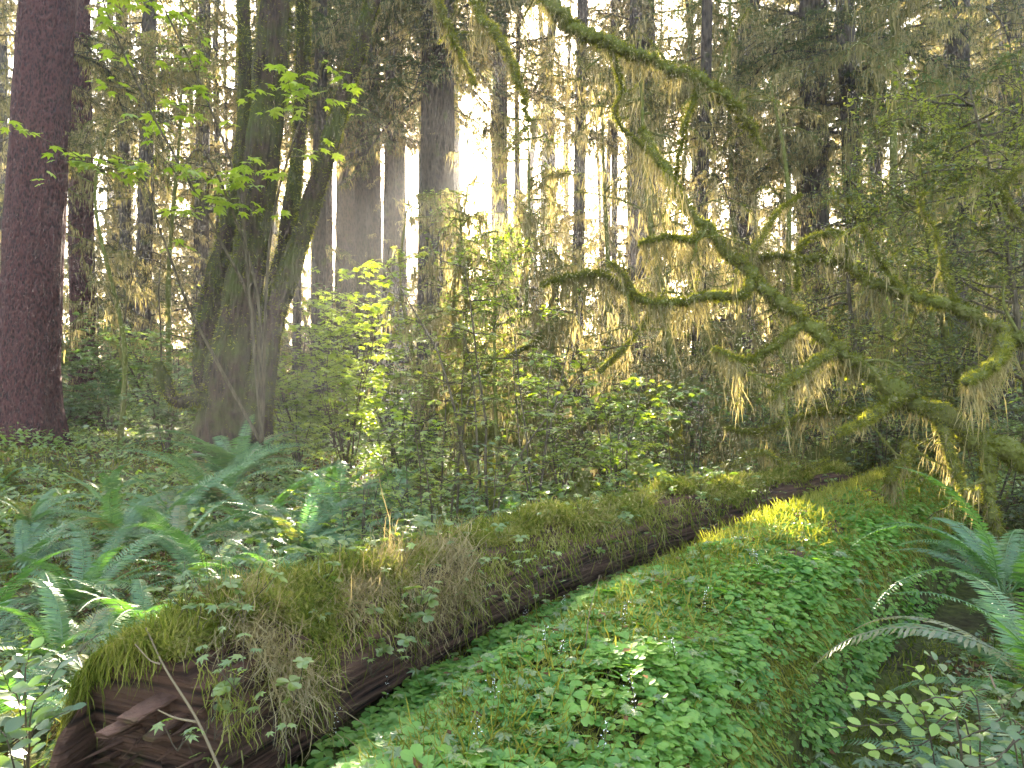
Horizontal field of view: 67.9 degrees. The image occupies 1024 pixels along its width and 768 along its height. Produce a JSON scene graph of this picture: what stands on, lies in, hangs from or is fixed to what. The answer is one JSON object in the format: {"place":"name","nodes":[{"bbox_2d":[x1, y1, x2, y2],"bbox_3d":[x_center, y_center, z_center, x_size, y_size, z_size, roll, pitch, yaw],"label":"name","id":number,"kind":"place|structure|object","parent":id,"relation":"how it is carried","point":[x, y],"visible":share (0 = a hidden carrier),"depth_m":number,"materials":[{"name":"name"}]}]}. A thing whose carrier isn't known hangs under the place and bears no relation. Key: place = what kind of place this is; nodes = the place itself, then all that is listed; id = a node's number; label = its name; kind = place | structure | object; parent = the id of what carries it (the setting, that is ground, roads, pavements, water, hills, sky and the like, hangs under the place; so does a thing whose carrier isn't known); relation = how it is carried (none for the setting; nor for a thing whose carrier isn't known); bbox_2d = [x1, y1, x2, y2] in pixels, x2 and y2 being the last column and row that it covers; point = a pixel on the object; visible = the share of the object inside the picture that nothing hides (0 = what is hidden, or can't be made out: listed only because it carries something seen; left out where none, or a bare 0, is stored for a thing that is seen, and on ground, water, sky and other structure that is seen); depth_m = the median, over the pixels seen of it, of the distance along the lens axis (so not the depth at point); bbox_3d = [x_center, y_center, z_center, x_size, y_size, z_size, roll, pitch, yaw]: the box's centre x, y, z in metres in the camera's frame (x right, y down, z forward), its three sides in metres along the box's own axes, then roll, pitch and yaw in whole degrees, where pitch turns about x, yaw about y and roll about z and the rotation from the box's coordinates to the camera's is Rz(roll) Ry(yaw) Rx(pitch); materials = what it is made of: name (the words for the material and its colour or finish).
{"place":"outdoors","nodes":[
{"label":"outdoors","id":0,"kind":"place"},
{"bbox_2d":[8,0,929,364],"label":"sky","id":1,"kind":"structure","parent":0,"point":[411,182],"materials":[{"name":"white"}]},
{"bbox_2d":[0,379,1023,767],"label":"ground","id":2,"kind":"structure","parent":0,"point":[960,615],"depth_m":5.67,"materials":[{"name":"green plant"}]},
{"bbox_2d":[0,657,82,764],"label":"plant","id":3,"kind":"object","parent":2,"relation":"on","point":[6,710],"visible":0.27,"depth_m":3.17,"materials":[{"name":"green plant"}]},
{"bbox_2d":[0,637,85,767],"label":"broadleaf plant","id":4,"kind":"object","parent":2,"relation":"on","point":[13,728],"visible":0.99,"depth_m":2.34,"materials":[{"name":"green plant"}]},
{"bbox_2d":[0,547,96,653],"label":"sword fern","id":5,"kind":"object","parent":2,"relation":"on","point":[5,602],"visible":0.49,"depth_m":4.44,"materials":[{"name":"green plant"}]},
{"bbox_2d":[0,488,97,533],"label":"sword fern","id":6,"kind":"object","parent":2,"relation":"on","point":[35,514],"visible":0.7,"depth_m":7.62,"materials":[{"name":"green plant"}]},
{"bbox_2d":[0,519,115,578],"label":"sword fern","id":7,"kind":"object","parent":2,"relation":"on","point":[38,550],"visible":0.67,"depth_m":6.30,"materials":[{"name":"green plant"}]},
{"bbox_2d":[0,570,156,695],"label":"sword fern","id":8,"kind":"object","parent":2,"relation":"on","point":[62,628],"visible":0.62,"depth_m":4.00,"materials":[{"name":"green plant"}]},
{"bbox_2d":[0,9,157,412],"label":"mossy tree","id":9,"kind":"object","parent":2,"relation":"on","point":[68,301],"visible":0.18,"depth_m":17.15,"materials":[{"name":"green plant"}]},
{"bbox_2d":[0,0,176,449],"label":"spruce tree","id":10,"kind":"object","parent":2,"relation":"on","point":[33,231],"visible":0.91,"depth_m":13.20,"materials":[{"name":"brown plant"}]},
{"bbox_2d":[0,523,188,640],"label":"sword fern","id":11,"kind":"object","parent":2,"relation":"on","point":[98,573],"visible":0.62,"depth_m":5.27,"materials":[{"name":"green plant"}]},
{"bbox_2d":[0,0,191,426],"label":"spruce tree","id":12,"kind":"object","parent":2,"relation":"on","point":[82,221],"visible":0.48,"depth_m":17.79,"materials":[{"name":"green plant"}]},
{"bbox_2d":[26,576,173,671],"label":"sword fern","id":13,"kind":"object","parent":2,"relation":"on","point":[123,607],"visible":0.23,"depth_m":4.28,"materials":[{"name":"green plant"}]},
{"bbox_2d":[61,368,139,428],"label":"vine maple shrub","id":14,"kind":"object","parent":2,"relation":"on","point":[72,411],"visible":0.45,"depth_m":15.52,"materials":[{"name":"green plant"}]},
{"bbox_2d":[62,114,154,450],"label":"mossy tree","id":15,"kind":"object","parent":2,"relation":"on","point":[102,148],"visible":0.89,"depth_m":13.85,"materials":[{"name":"green plant"}]},
{"bbox_2d":[61,311,191,433],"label":"vine maple shrub","id":16,"kind":"object","parent":2,"relation":"on","point":[104,374],"visible":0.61,"depth_m":16.74,"materials":[{"name":"green plant"}]},
{"bbox_2d":[37,473,219,566],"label":"sword fern","id":17,"kind":"object","parent":2,"relation":"on","point":[105,522],"visible":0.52,"depth_m":6.78,"materials":[{"name":"green plant"}]},
{"bbox_2d":[95,358,196,454],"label":"vine maple shrub","id":18,"kind":"object","parent":2,"relation":"on","point":[155,411],"visible":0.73,"depth_m":13.88,"materials":[{"name":"green plant"}]},
{"bbox_2d":[63,0,236,410],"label":"hemlock tree","id":19,"kind":"object","parent":2,"relation":"on","point":[145,233],"visible":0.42,"depth_m":23.90,"materials":[{"name":"green plant"}]},
{"bbox_2d":[51,464,260,546],"bbox_3d":[-3.486,1.377,7.607,1.891,1.155,2.031,0,0,-26],"label":"sword fern","id":20,"kind":"object","parent":2,"relation":"on","point":[183,500],"visible":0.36,"depth_m":7.68,"materials":[{"name":"green plant"}]},
{"bbox_2d":[102,0,238,426],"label":"mossy tree","id":21,"kind":"object","parent":2,"relation":"on","point":[179,112],"visible":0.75,"depth_m":18.93,"materials":[{"name":"green plant"}]},
{"bbox_2d":[0,0,367,444],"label":"young maple","id":22,"kind":"object","parent":2,"relation":"on","point":[286,77],"visible":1,"depth_m":8.85,"materials":[{"name":"green plant"}]},
{"bbox_2d":[78,494,292,568],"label":"sword fern","id":23,"kind":"object","parent":2,"relation":"on","point":[201,538],"visible":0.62,"depth_m":6.30,"materials":[{"name":"green plant"}]},
{"bbox_2d":[69,522,305,602],"bbox_3d":[-2.238,1.382,5.573,1.525,0.847,1.383,0,0,0],"label":"sword fern","id":24,"kind":"object","parent":2,"relation":"on","point":[188,551],"visible":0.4,"depth_m":5.63,"materials":[{"name":"green plant"}]},
{"bbox_2d":[111,0,283,379],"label":"hemlock tree","id":25,"kind":"object","parent":2,"relation":"on","point":[204,251],"visible":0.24,"depth_m":29.54,"materials":[{"name":"green plant"}]},
{"bbox_2d":[106,442,310,517],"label":"sword fern","id":26,"kind":"object","parent":2,"relation":"on","point":[230,480],"visible":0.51,"depth_m":8.46,"materials":[{"name":"green plant"}]},
{"bbox_2d":[125,414,315,484],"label":"sword fern","id":27,"kind":"object","parent":2,"relation":"on","point":[224,458],"visible":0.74,"depth_m":9.45,"materials":[{"name":"green plant"}]},
{"bbox_2d":[167,464,379,546],"bbox_3d":[-2.478,1.259,7.407,1.638,0.930,1.836,0,0,38],"label":"sword fern","id":28,"kind":"object","parent":2,"relation":"on","point":[279,503],"visible":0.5,"depth_m":7.38,"materials":[{"name":"green plant"}]},
{"bbox_2d":[204,475,385,563],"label":"sword fern","id":29,"kind":"object","parent":2,"relation":"on","point":[290,533],"visible":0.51,"depth_m":6.70,"materials":[{"name":"green plant"}]},
{"bbox_2d":[273,354,360,474],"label":"vine maple shrub","id":30,"kind":"object","parent":2,"relation":"on","point":[300,398],"visible":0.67,"depth_m":12.13,"materials":[{"name":"green plant"}]},
{"bbox_2d":[234,460,399,524],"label":"sword fern","id":31,"kind":"object","parent":2,"relation":"on","point":[335,475],"visible":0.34,"depth_m":8.34,"materials":[{"name":"green plant"}]},
{"bbox_2d":[231,0,415,415],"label":"hemlock tree","id":32,"kind":"object","parent":2,"relation":"on","point":[320,248],"visible":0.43,"depth_m":25.85,"materials":[{"name":"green plant"}]},
{"bbox_2d":[283,0,416,393],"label":"spruce tree","id":33,"kind":"object","parent":2,"relation":"on","point":[345,224],"visible":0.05,"depth_m":36.50,"materials":[{"name":"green plant"}]},
{"bbox_2d":[288,448,423,553],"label":"vine maple shrub","id":34,"kind":"object","parent":2,"relation":"on","point":[359,509],"visible":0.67,"depth_m":6.02,"materials":[{"name":"green plant"}]},
{"bbox_2d":[275,251,442,472],"bbox_3d":[-2.788,-0.370,13.097,3.644,3.868,2.908,0,0,0],"label":"vine maple shrub","id":35,"kind":"object","parent":2,"relation":"on","point":[336,366],"visible":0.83,"depth_m":12.91,"materials":[{"name":"green plant"}]},
{"bbox_2d":[280,0,474,405],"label":"spruce tree","id":36,"kind":"object","parent":2,"relation":"on","point":[360,220],"visible":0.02,"depth_m":30.52,"materials":[{"name":"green plant"}]},
{"bbox_2d":[330,468,428,545],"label":"vine maple shrub","id":37,"kind":"object","parent":2,"relation":"on","point":[373,483],"visible":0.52,"depth_m":5.45,"materials":[{"name":"green plant"}]},
{"bbox_2d":[290,6,490,393],"bbox_3d":[-5.588,-14.037,33.560,8.827,30.011,7.946,0,0,12],"label":"spruce tree","id":38,"kind":"object","parent":2,"relation":"on","point":[400,179],"visible":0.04,"depth_m":33.66,"materials":[{"name":"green plant"}]},
{"bbox_2d":[335,364,474,479],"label":"vine maple shrub","id":39,"kind":"object","parent":2,"relation":"on","point":[391,448],"visible":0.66,"depth_m":11.44,"materials":[{"name":"green plant"}]},
{"bbox_2d":[361,384,455,541],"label":"sapling","id":40,"kind":"object","parent":2,"relation":"on","point":[423,432],"visible":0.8,"depth_m":5.84,"materials":[{"name":"green plant"}]},
{"bbox_2d":[309,0,543,434],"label":"spruce tree","id":41,"kind":"object","parent":2,"relation":"on","point":[437,78],"visible":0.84,"depth_m":20.43,"materials":[{"name":"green plant"}]},
{"bbox_2d":[39,458,860,767],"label":"fallen log","id":42,"kind":"object","parent":2,"relation":"on","point":[123,688],"visible":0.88,"depth_m":2.87,"materials":[{"name":"green plant"}]},
{"bbox_2d":[65,449,858,767],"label":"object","id":43,"kind":"object","parent":42,"relation":"on","point":[423,597],"visible":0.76,"depth_m":3.02,"materials":[{"name":"green plant"}]},
{"bbox_2d":[390,302,510,532],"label":"sapling","id":44,"kind":"object","parent":2,"relation":"on","point":[466,384],"visible":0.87,"depth_m":6.62,"materials":[{"name":"green plant"}]},
{"bbox_2d":[404,189,524,500],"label":"mossy tree","id":45,"kind":"object","parent":2,"relation":"on","point":[468,223],"visible":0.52,"depth_m":10.16,"materials":[{"name":"green plant"}]},
{"bbox_2d":[364,166,569,499],"bbox_3d":[-0.518,-0.710,11.332,3.375,4.918,2.661,0,0,0],"label":"mossy tree","id":46,"kind":"object","parent":2,"relation":"on","point":[414,274],"visible":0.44,"depth_m":11.29,"materials":[{"name":"green plant"}]},
{"bbox_2d":[152,0,786,462],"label":"maple tree","id":47,"kind":"object","parent":2,"relation":"on","point":[222,314],"visible":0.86,"depth_m":10.79,"materials":[{"name":"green plant"}]},
{"bbox_2d":[437,441,537,528],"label":"sapling","id":48,"kind":"object","parent":2,"relation":"on","point":[476,498],"visible":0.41,"depth_m":5.26,"materials":[{"name":"green plant"}]},
{"bbox_2d":[413,218,564,504],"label":"mossy tree","id":49,"kind":"object","parent":2,"relation":"on","point":[505,265],"visible":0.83,"depth_m":8.88,"materials":[{"name":"green plant"}]},
{"bbox_2d":[437,334,542,420],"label":"fallen branch","id":50,"kind":"object","parent":49,"relation":"attached to","point":[520,349],"visible":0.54,"depth_m":9.37,"materials":[{"name":"green plant"}]},
{"bbox_2d":[385,0,592,420],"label":"spruce tree","id":51,"kind":"object","parent":2,"relation":"on","point":[491,61],"visible":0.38,"depth_m":25.71,"materials":[{"name":"green plant"}]},
{"bbox_2d":[0,0,998,420],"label":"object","id":52,"kind":"object","parent":2,"relation":"on","point":[228,96],"visible":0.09,"depth_m":29.59,"materials":[{"name":"green plant"}]},
{"bbox_2d":[0,390,1023,603],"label":"herb layer","id":53,"kind":"object","parent":2,"relation":"on","point":[194,519],"visible":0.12,"depth_m":10.19,"materials":[{"name":"green plant"}]},
{"bbox_2d":[0,430,1023,767],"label":"leafy plants","id":54,"kind":"object","parent":2,"relation":"on","point":[464,650],"visible":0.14,"depth_m":5.42,"materials":[{"name":"green plant"}]},
{"bbox_2d":[0,502,1023,767],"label":"herbs","id":55,"kind":"object","parent":2,"relation":"on","point":[16,666],"visible":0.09,"depth_m":4.74,"materials":[{"name":"green plant"}]},
{"bbox_2d":[416,107,612,477],"bbox_3d":[-0.043,-1.572,12.350,3.029,6.489,3.209,0,0,-31],"label":"mossy tree","id":56,"kind":"object","parent":2,"relation":"on","point":[556,174],"visible":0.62,"depth_m":12.43,"materials":[{"name":"green plant"}]},
{"bbox_2d":[381,246,648,520],"bbox_3d":[-0.010,0.256,6.304,1.921,2.691,1.298,0,0,-24],"label":"sapling","id":57,"kind":"object","parent":2,"relation":"on","point":[424,253],"visible":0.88,"depth_m":6.23,"materials":[{"name":"green plant"}]},
{"bbox_2d":[458,260,598,508],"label":"sapling","id":58,"kind":"object","parent":2,"relation":"on","point":[533,413],"visible":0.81,"depth_m":7.35,"materials":[{"name":"green plant"}]},
{"bbox_2d":[61,234,1023,446],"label":"understory","id":59,"kind":"object","parent":2,"relation":"on","point":[356,357],"visible":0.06,"depth_m":22.62,"materials":[{"name":"green plant"}]},
{"bbox_2d":[501,453,594,510],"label":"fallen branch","id":60,"kind":"object","parent":2,"relation":"on","point":[583,480],"visible":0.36,"depth_m":7.57,"materials":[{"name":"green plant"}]},
{"bbox_2d":[496,234,647,495],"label":"mossy tree","id":61,"kind":"object","parent":2,"relation":"on","point":[550,337],"visible":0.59,"depth_m":10.25,"materials":[{"name":"green plant"}]},
{"bbox_2d":[466,346,681,494],"bbox_3d":[0.622,0.515,9.300,2.007,1.969,2.199,0,0,-43],"label":"vine maple shrub","id":62,"kind":"object","parent":2,"relation":"on","point":[563,422],"visible":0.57,"depth_m":9.38,"materials":[{"name":"green plant"}]},
{"bbox_2d":[593,287,688,392],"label":"fallen branch","id":63,"kind":"object","parent":62,"relation":"on","point":[610,361],"visible":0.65,"depth_m":8.99,"materials":[{"name":"green plant"}]},
{"bbox_2d":[515,0,645,444],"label":"hemlock tree","id":64,"kind":"object","parent":2,"relation":"on","point":[580,160],"visible":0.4,"depth_m":18.96,"materials":[{"name":"green plant"}]},
{"bbox_2d":[463,375,706,458],"bbox_3d":[0.961,0.538,11.356,3.836,1.351,0.833,0,0,19],"label":"fallen log","id":65,"kind":"object","parent":2,"relation":"on","point":[631,397],"visible":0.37,"depth_m":11.22,"materials":[{"name":"green plant"}]},
{"bbox_2d":[527,371,683,496],"bbox_3d":[1.012,0.728,8.144,1.761,1.783,1.754,0,0,0],"label":"vine maple shrub","id":66,"kind":"object","parent":2,"relation":"on","point":[616,468],"visible":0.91,"depth_m":8.08,"materials":[{"name":"green plant"}]},
{"bbox_2d":[528,17,683,449],"bbox_3d":[2.181,-2.272,14.311,2.643,8.226,3.757,0,0,24],"label":"mossy tree","id":67,"kind":"object","parent":2,"relation":"on","point":[617,315],"visible":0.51,"depth_m":14.03,"materials":[{"name":"green plant"}]},
{"bbox_2d":[573,0,726,417],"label":"hemlock tree","id":68,"kind":"object","parent":2,"relation":"on","point":[636,8],"visible":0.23,"depth_m":24.74,"materials":[{"name":"green plant"}]},
{"bbox_2d":[579,365,729,477],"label":"vine maple shrub","id":69,"kind":"object","parent":2,"relation":"on","point":[631,391],"visible":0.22,"depth_m":11.81,"materials":[{"name":"green plant"}]},
{"bbox_2d":[342,459,972,767],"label":"nurse log","id":70,"kind":"object","parent":2,"relation":"on","point":[870,478],"visible":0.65,"depth_m":3.61,"materials":[{"name":"green plant"}]},
{"bbox_2d":[284,470,985,767],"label":"sorrel carpet","id":71,"kind":"object","parent":70,"relation":"on","point":[656,656],"visible":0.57,"depth_m":3.06,"materials":[{"name":"green plant"}]},
{"bbox_2d":[574,0,773,454],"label":"mossy tree","id":72,"kind":"object","parent":2,"relation":"on","point":[691,40],"visible":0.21,"depth_m":15.87,"materials":[{"name":"green plant"}]},
{"bbox_2d":[600,378,763,484],"bbox_3d":[1.977,0.776,8.792,1.598,1.698,1.706,0,0,-22],"label":"vine maple shrub","id":73,"kind":"object","parent":2,"relation":"on","point":[667,428],"visible":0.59,"depth_m":8.76,"materials":[{"name":"green plant"}]},
{"bbox_2d":[547,19,838,476],"bbox_3d":[3.120,-1.601,12.157,5.216,8.278,3.977,0,0,0],"label":"mossy tree","id":74,"kind":"object","parent":2,"relation":"on","point":[658,135],"visible":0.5,"depth_m":11.95,"materials":[{"name":"green plant"}]},
{"bbox_2d":[618,0,783,457],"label":"hemlock tree","id":75,"kind":"object","parent":2,"relation":"on","point":[703,174],"visible":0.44,"depth_m":14.35,"materials":[{"name":"green plant"}]},
{"bbox_2d":[594,0,870,449],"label":"mossy tree","id":76,"kind":"object","parent":2,"relation":"on","point":[726,35],"visible":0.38,"depth_m":14.98,"materials":[{"name":"green plant"}]},
{"bbox_2d":[628,319,865,485],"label":"mossy tree","id":77,"kind":"object","parent":2,"relation":"on","point":[720,455],"visible":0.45,"depth_m":9.32,"materials":[{"name":"green plant"}]},
{"bbox_2d":[634,0,871,425],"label":"spruce tree","id":78,"kind":"object","parent":2,"relation":"on","point":[742,230],"visible":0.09,"depth_m":22.68,"materials":[{"name":"green plant"}]},
{"bbox_2d":[690,394,843,468],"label":"vine maple shrub","id":79,"kind":"object","parent":2,"relation":"on","point":[756,423],"visible":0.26,"depth_m":10.93,"materials":[{"name":"green plant"}]},
{"bbox_2d":[538,125,1023,561],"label":"leaning tree","id":80,"kind":"object","parent":2,"relation":"on","point":[902,395],"visible":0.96,"depth_m":6.91,"materials":[{"name":"green plant"}]},
{"bbox_2d":[659,60,906,470],"bbox_3d":[4.256,-2.050,13.018,4.370,7.744,3.458,0,0,0],"label":"mossy tree","id":81,"kind":"object","parent":2,"relation":"on","point":[783,155],"visible":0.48,"depth_m":13.00,"materials":[{"name":"green plant"}]},
{"bbox_2d":[679,0,967,445],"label":"spruce tree","id":82,"kind":"object","parent":2,"relation":"on","point":[805,6],"visible":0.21,"depth_m":16.88,"materials":[{"name":"green plant"}]},
{"bbox_2d":[721,0,988,469],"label":"mossy tree","id":83,"kind":"object","parent":2,"relation":"on","point":[894,22],"visible":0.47,"depth_m":11.87,"materials":[{"name":"green plant"}]},
{"bbox_2d":[694,177,1023,460],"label":"leaning tree","id":84,"kind":"object","parent":2,"relation":"on","point":[1006,341],"visible":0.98,"depth_m":6.79,"materials":[{"name":"green plant"}]},
{"bbox_2d":[712,125,1006,474],"bbox_3d":[4.517,-0.825,10.154,4.276,5.650,3.225,0,0,-31],"label":"vine maple","id":85,"kind":"object","parent":2,"relation":"on","point":[848,292],"visible":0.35,"depth_m":9.90,"materials":[{"name":"green plant"}]},
{"bbox_2d":[723,0,1022,444],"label":"spruce tree","id":86,"kind":"object","parent":2,"relation":"on","point":[842,28],"visible":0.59,"depth_m":14.66,"materials":[{"name":"green plant"}]},
{"bbox_2d":[752,434,1005,476],"bbox_3d":[4.593,1.016,9.579,3.067,0.948,0.623,0,0,12],"label":"fallen log","id":87,"kind":"object","parent":2,"relation":"on","point":[811,456],"visible":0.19,"depth_m":9.49,"materials":[{"name":"green plant"}]},
{"bbox_2d":[808,363,961,475],"bbox_3d":[4.461,0.570,8.938,1.928,1.746,1.641,0,0,0],"label":"vine maple shrub","id":88,"kind":"object","parent":2,"relation":"on","point":[876,447],"visible":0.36,"depth_m":8.83,"materials":[{"name":"green plant"}]},
{"bbox_2d":[797,32,1023,544],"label":"vine maple","id":89,"kind":"object","parent":2,"relation":"on","point":[945,327],"visible":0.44,"depth_m":8.92,"materials":[{"name":"green plant"}]},
{"bbox_2d":[828,664,993,767],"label":"huckleberry bush","id":90,"kind":"object","parent":2,"relation":"on","point":[910,720],"visible":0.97,"depth_m":2.06,"materials":[{"name":"green plant"}]},
{"bbox_2d":[801,536,1023,725],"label":"sword fern","id":91,"kind":"object","parent":2,"relation":"on","point":[985,651],"visible":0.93,"depth_m":2.91,"materials":[{"name":"green plant"}]},
{"bbox_2d":[826,52,1023,434],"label":"vine maple","id":92,"kind":"object","parent":2,"relation":"on","point":[1013,286],"visible":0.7,"depth_m":8.08,"materials":[{"name":"green plant"}]},
{"bbox_2d":[829,696,1023,767],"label":"sword fern","id":93,"kind":"object","parent":2,"relation":"on","point":[1001,761],"visible":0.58,"depth_m":3.30,"materials":[{"name":"green plant"}]},
{"bbox_2d":[830,0,1023,427],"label":"spruce tree","id":94,"kind":"object","parent":2,"relation":"on","point":[962,53],"visible":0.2,"depth_m":17.60,"materials":[{"name":"green plant"}]},
{"bbox_2d":[832,33,1023,443],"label":"mossy tree","id":95,"kind":"object","parent":2,"relation":"on","point":[931,314],"visible":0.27,"depth_m":13.79,"materials":[{"name":"green plant"}]},
{"bbox_2d":[855,467,1023,678],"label":"sword fern","id":96,"kind":"object","parent":2,"relation":"on","point":[1009,564],"visible":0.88,"depth_m":4.17,"materials":[{"name":"green plant"}]},
{"bbox_2d":[895,374,1023,549],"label":"vine maple shrub","id":97,"kind":"object","parent":2,"relation":"on","point":[1021,493],"visible":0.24,"depth_m":8.04,"materials":[{"name":"green plant"}]},
{"bbox_2d":[897,0,1023,420],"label":"spruce tree","id":98,"kind":"object","parent":2,"relation":"on","point":[1012,193],"visible":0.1,"depth_m":21.62,"materials":[{"name":"green plant"}]},
{"bbox_2d":[922,650,1023,767],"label":"huckleberry bush","id":99,"kind":"object","parent":2,"relation":"on","point":[970,760],"visible":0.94,"depth_m":2.08,"materials":[{"name":"green plant"}]},
{"bbox_2d":[945,146,1023,231],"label":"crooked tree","id":100,"kind":"object","parent":2,"relation":"on","point":[1011,211],"visible":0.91,"depth_m":7.27,"materials":[{"name":"green plant"}]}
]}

